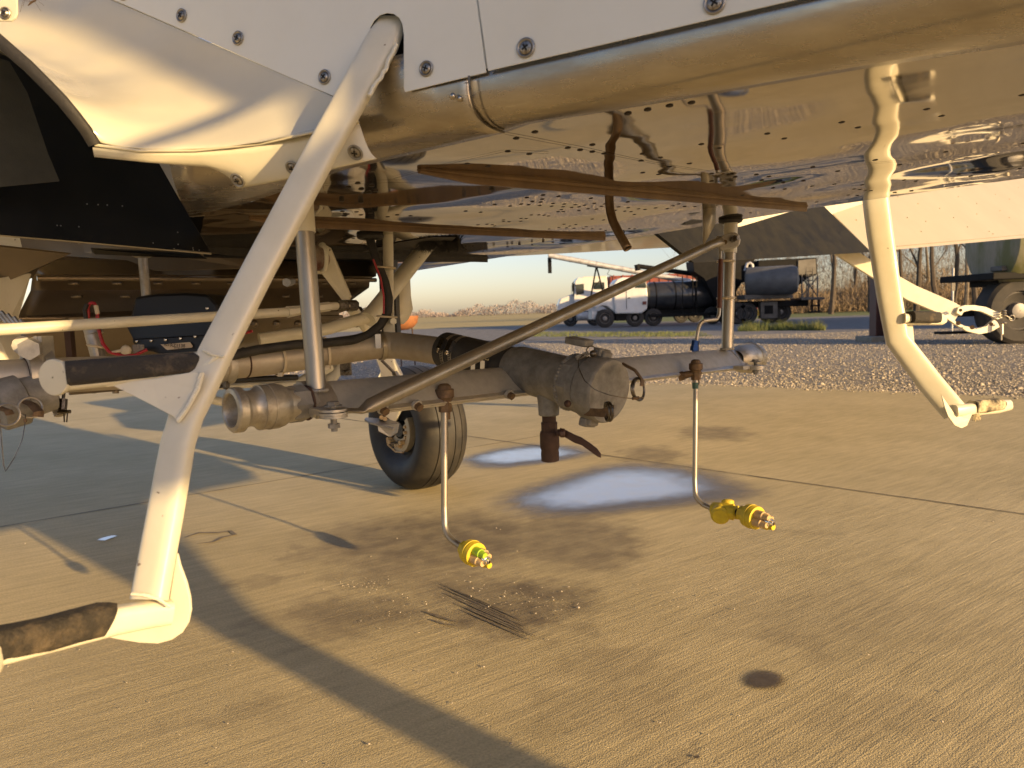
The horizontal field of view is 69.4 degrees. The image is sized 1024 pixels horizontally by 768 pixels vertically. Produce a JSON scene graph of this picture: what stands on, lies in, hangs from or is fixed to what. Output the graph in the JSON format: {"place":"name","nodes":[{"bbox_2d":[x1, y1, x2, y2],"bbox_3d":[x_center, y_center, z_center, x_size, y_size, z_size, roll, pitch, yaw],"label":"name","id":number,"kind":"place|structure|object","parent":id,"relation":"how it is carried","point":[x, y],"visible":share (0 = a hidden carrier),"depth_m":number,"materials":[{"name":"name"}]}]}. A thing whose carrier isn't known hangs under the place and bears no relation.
{"place":"outdoors","nodes":[
{"label":"outdoors","id":0,"kind":"place"},
{"bbox_2d":[340,312,553,331],"bbox_3d":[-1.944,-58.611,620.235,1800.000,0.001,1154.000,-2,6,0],"label":"field","id":1,"kind":"structure","parent":0,"point":[487,320],"depth_m":109.00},
{"bbox_2d":[339,300,556,318],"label":"wood","id":2,"kind":"object","parent":1,"relation":"on","point":[460,313],"visible":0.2,"depth_m":418.81,"materials":[{"name":"brown plant"}]},
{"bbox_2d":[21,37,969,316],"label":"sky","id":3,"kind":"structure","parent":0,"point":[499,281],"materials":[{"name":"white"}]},
{"bbox_2d":[0,383,1023,767],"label":"concrete apron","id":4,"kind":"object","parent":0,"point":[844,597],"visible":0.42,"depth_m":2.73,"materials":[{"name":"beige concrete"}]},
{"bbox_2d":[99,535,114,539],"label":"puddle","id":5,"kind":"object","parent":4,"relation":"on","point":[106,538],"visible":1,"depth_m":3.64,"materials":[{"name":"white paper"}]},
{"bbox_2d":[184,530,235,543],"bbox_3d":[-1.469,0.741,3.619,0.209,0.001,0.230,-7,8,-45],"label":"wet streak","id":6,"kind":"object","parent":4,"relation":"on","point":[232,532],"visible":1,"depth_m":3.64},
{"bbox_2d":[0,436,535,526],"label":"concrete joint","id":7,"kind":"object","parent":4,"relation":"on","point":[221,489],"visible":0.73,"depth_m":4.61,"materials":[{"name":"grey"}]},
{"bbox_2d":[424,611,455,621],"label":"wet streak","id":8,"kind":"object","parent":4,"relation":"on","point":[439,616],"visible":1,"depth_m":2.56,"materials":[{"name":"liquid"}]},
{"bbox_2d":[430,619,457,625],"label":"wet streak","id":9,"kind":"object","parent":4,"relation":"on","point":[443,623],"visible":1,"depth_m":2.50,"materials":[{"name":"liquid"}]},
{"bbox_2d":[440,586,508,616],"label":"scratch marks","id":10,"kind":"object","parent":4,"relation":"on","point":[473,601],"visible":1,"depth_m":2.68},
{"bbox_2d":[440,583,509,613],"bbox_3d":[-0.143,0.784,2.717,0.008,0.001,0.414,-7,7,-41],"label":"wet streak","id":11,"kind":"object","parent":4,"relation":"on","point":[473,597],"visible":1,"depth_m":2.72,"materials":[{"name":"brown liquid"}]},
{"bbox_2d":[446,593,513,622],"bbox_3d":[-0.120,0.792,2.625,0.008,0.001,0.391,-7,7,-41],"label":"wet streak","id":12,"kind":"object","parent":4,"relation":"on","point":[480,608],"visible":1,"depth_m":2.61,"materials":[{"name":"brown liquid"}]},
{"bbox_2d":[454,590,521,619],"bbox_3d":[-0.093,0.789,2.652,0.010,0.001,0.395,-7,7,-40],"label":"wet streak","id":13,"kind":"object","parent":4,"relation":"on","point":[490,606],"visible":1,"depth_m":2.62,"materials":[{"name":"brown liquid"}]},
{"bbox_2d":[456,603,523,632],"bbox_3d":[-0.084,0.800,2.539,0.009,0.001,0.368,-7,7,-42],"label":"wet streak","id":14,"kind":"object","parent":4,"relation":"on","point":[488,617],"visible":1,"depth_m":2.54,"materials":[{"name":"brown liquid"}]},
{"bbox_2d":[457,599,526,629],"bbox_3d":[-0.075,0.797,2.565,0.008,0.001,0.374,-7,7,-42],"label":"wet streak","id":15,"kind":"object","parent":4,"relation":"on","point":[491,614],"visible":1,"depth_m":2.56,"materials":[{"name":"brown liquid"}]},
{"bbox_2d":[458,596,526,626],"bbox_3d":[-0.076,0.794,2.593,0.007,0.001,0.380,-7,7,-41],"label":"wet streak","id":16,"kind":"object","parent":4,"relation":"on","point":[492,611],"visible":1,"depth_m":2.58,"materials":[{"name":"brown liquid"}]},
{"bbox_2d":[461,609,528,638],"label":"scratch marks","id":17,"kind":"object","parent":4,"relation":"on","point":[494,623],"visible":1,"depth_m":2.48},
{"bbox_2d":[468,606,534,635],"bbox_3d":[-0.042,0.801,2.508,0.008,0.001,0.359,-7,7,-41],"label":"wet streak","id":18,"kind":"object","parent":4,"relation":"on","point":[501,621],"visible":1,"depth_m":2.50,"materials":[{"name":"brown liquid"}]},
{"bbox_2d":[6,499,1015,764],"bbox_3d":[-0.540,0.743,3.268,6.208,0.009,3.309,-1,6,9],"label":"grit","id":19,"kind":"object","parent":4,"relation":"on","point":[538,677],"visible":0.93,"depth_m":2.12,"materials":[{"name":"gravel"}]},
{"bbox_2d":[0,0,1023,672],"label":"agricultural aircraft","id":20,"kind":"object","parent":4,"relation":"on","point":[256,196],"visible":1,"depth_m":1.31,"materials":[{"name":"white metal"}]},
{"bbox_2d":[20,0,42,11],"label":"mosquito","id":21,"kind":"object","parent":20,"relation":"on","point":[31,2],"visible":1,"depth_m":0.98,"materials":[{"name":"brown"}]},
{"bbox_2d":[468,445,581,466],"bbox_3d":[0.092,0.518,5.396,1.176,0.001,0.846,-6,7,-37],"label":"puddle edge","id":22,"kind":"object","parent":4,"relation":"on","point":[571,453],"visible":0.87,"depth_m":5.29,"materials":[{"name":"grey liquid"}]},
{"bbox_2d":[479,448,567,462],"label":"puddle","id":23,"kind":"object","parent":22,"relation":"on","point":[519,455],"visible":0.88,"depth_m":5.35,"materials":[{"name":"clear liquid"}]},
{"bbox_2d":[337,571,757,621],"bbox_3d":[0.090,0.773,2.742,1.735,0.007,0.539,-2,6,0],"label":"grit","id":24,"kind":"object","parent":4,"relation":"on","point":[511,595],"visible":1,"depth_m":2.70,"materials":[{"name":"gravel"}]},
{"bbox_2d":[519,467,744,512],"bbox_3d":[0.594,0.599,4.387,1.733,0.001,1.371,-3,6,-15],"label":"puddle edge","id":25,"kind":"object","parent":4,"relation":"on","point":[711,489],"visible":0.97,"depth_m":4.11,"materials":[{"name":"grey liquid"}]},
{"bbox_2d":[537,471,700,506],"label":"puddle","id":26,"kind":"object","parent":25,"relation":"on","point":[617,487],"visible":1,"depth_m":4.25,"materials":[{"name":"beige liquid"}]},
{"bbox_2d":[342,418,1023,513],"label":"concrete joint","id":27,"kind":"object","parent":4,"relation":"on","point":[780,479],"visible":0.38,"depth_m":4.26,"materials":[{"name":"grey"}]},
{"bbox_2d":[747,671,782,687],"bbox_3d":[0.701,0.820,2.057,0.141,0.001,0.125,-2,6,0],"label":"wet spot","id":28,"kind":"object","parent":4,"relation":"on","point":[763,679],"visible":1,"depth_m":2.05,"materials":[{"name":"liquid"}]},
{"bbox_2d":[442,311,613,339],"bbox_3d":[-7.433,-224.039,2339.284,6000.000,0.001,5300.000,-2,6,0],"label":"ground","id":29,"kind":"structure","parent":0,"point":[578,322],"depth_m":65.61,"materials":[{"name":"brown soil"}]},
{"bbox_2d":[548,254,695,295],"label":"grain auger","id":30,"kind":"object","parent":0,"point":[596,265],"visible":0.71,"depth_m":46.94,"materials":[{"name":"white metal"}]},
{"bbox_2d":[266,327,1023,396],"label":"gravel strip","id":31,"kind":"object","parent":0,"point":[775,343],"visible":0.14,"depth_m":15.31,"materials":[{"name":"grey gravel"}]},
{"bbox_2d":[400,316,417,366],"bbox_3d":[-1.965,-0.675,13.252,0.620,1.075,0.496,-2,6,0],"label":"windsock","id":32,"kind":"object","parent":31,"relation":"on","point":[410,322],"visible":0.39,"depth_m":13.08,"materials":[{"name":"fabric"}]},
{"bbox_2d":[855,278,884,341],"bbox_3d":[9.533,-3.312,19.150,0.840,4.430,0.900,-2,6,0],"label":"steel post","id":33,"kind":"object","parent":31,"relation":"on","point":[876,333],"visible":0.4,"depth_m":19.29,"materials":[{"name":"red metal"}]},
{"bbox_2d":[951,268,954,334],"bbox_3d":[12.707,-2.371,21.335,0.100,1.930,0.058,-2,6,0],"label":"marker post","id":34,"kind":"object","parent":31,"relation":"on","point":[952,288],"visible":0.56,"depth_m":21.28,"materials":[{"name":"grey metal"}]},
{"bbox_2d":[934,238,1023,343],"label":"nurse trailer","id":35,"kind":"object","parent":31,"relation":"on","point":[996,268],"visible":0.73,"depth_m":16.34,"materials":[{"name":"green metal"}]},
{"bbox_2d":[322,315,976,340],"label":"road","id":36,"kind":"structure","parent":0,"point":[856,323],"depth_m":39.23,"materials":[{"name":"grey asphalt"}]},
{"bbox_2d":[532,330,711,336],"bbox_3d":[3.925,-2.186,31.496,4.498,0.192,12.212,-6,7,-38],"label":"grass strip","id":37,"kind":"object","parent":36,"relation":"on","point":[650,333],"depth_m":30.44,"materials":[{"name":"plant"}]},
{"bbox_2d":[556,273,701,325],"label":"semi truck","id":38,"kind":"object","parent":36,"relation":"on","point":[581,288],"visible":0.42,"depth_m":50.46,"materials":[{"name":"white paint"}]},
{"bbox_2d":[588,275,721,327],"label":"tank truck","id":39,"kind":"object","parent":36,"relation":"on","point":[658,300],"visible":0.68,"depth_m":43.70,"materials":[{"name":"white paint"}]},
{"bbox_2d":[634,258,824,323],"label":"tanker truck","id":40,"kind":"object","parent":36,"relation":"on","point":[774,279],"visible":0.92,"depth_m":41.93,"materials":[{"name":"metal"}]},
{"bbox_2d":[737,317,825,330],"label":"grass tufts","id":41,"kind":"object","parent":36,"relation":"on","point":[757,326],"visible":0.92,"depth_m":29.82,"materials":[{"name":"green plant"}]},
{"bbox_2d":[614,308,929,322],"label":"lawn","id":42,"kind":"structure","parent":0,"point":[822,314],"depth_m":65.74,"materials":[{"name":"green plant"}]},
{"bbox_2d":[828,254,836,313],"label":"bare tree","id":43,"kind":"object","parent":42,"relation":"on","point":[833,286],"visible":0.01,"depth_m":65.46,"materials":[{"name":"brown plant"}]},
{"bbox_2d":[736,243,969,299],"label":"undergrowth","id":44,"kind":"object","parent":42,"relation":"on","point":[824,257],"visible":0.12,"depth_m":92.26,"materials":[{"name":"brown plant"}]},
{"bbox_2d":[853,268,857,298],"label":"bare tree","id":45,"kind":"object","parent":42,"relation":"on","point":[855,279],"visible":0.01,"depth_m":83.59,"materials":[{"name":"brown plant"}]},
{"bbox_2d":[735,265,981,313],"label":"undergrowth","id":46,"kind":"object","parent":42,"relation":"on","point":[846,302],"visible":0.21,"depth_m":77.61,"materials":[{"name":"brown plant"}]},
{"bbox_2d":[862,253,869,311],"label":"bare tree","id":47,"kind":"object","parent":42,"relation":"on","point":[868,288],"depth_m":69.72,"materials":[{"name":"brown plant"}]},
{"bbox_2d":[899,249,905,309],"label":"bare tree","id":48,"kind":"object","parent":42,"relation":"on","point":[900,266],"visible":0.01,"depth_m":73.01,"materials":[{"name":"brown plant"}]},
{"bbox_2d":[909,247,922,310],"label":"bare tree","id":49,"kind":"object","parent":42,"relation":"on","point":[918,262],"depth_m":67.44,"materials":[{"name":"brown plant"}]},
{"bbox_2d":[896,245,949,290],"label":"bare tree","id":50,"kind":"object","parent":42,"relation":"on","point":[927,266],"visible":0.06,"depth_m":77.99,"materials":[{"name":"brown plant"}]},
{"bbox_2d":[929,246,938,294],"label":"bare tree","id":51,"kind":"object","parent":42,"relation":"on","point":[933,278],"depth_m":65.75,"materials":[{"name":"brown plant"}]},
{"bbox_2d":[951,244,960,303],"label":"bare tree","id":52,"kind":"object","parent":42,"relation":"on","point":[957,259],"depth_m":71.16,"materials":[{"name":"brown plant"}]},
{"bbox_2d":[961,244,968,304],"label":"bare tree","id":53,"kind":"object","parent":42,"relation":"on","point":[966,296],"depth_m":63.61,"materials":[{"name":"brown plant"}]},
{"bbox_2d":[971,288,977,304],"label":"bare tree","id":54,"kind":"object","parent":42,"relation":"on","point":[974,294],"depth_m":69.91,"materials":[{"name":"brown plant"}]},
{"bbox_2d":[630,383,1023,398],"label":"gravel","id":55,"kind":"structure","parent":0,"point":[838,390],"depth_m":8.77,"materials":[{"name":"grey gravel"}]}
]}

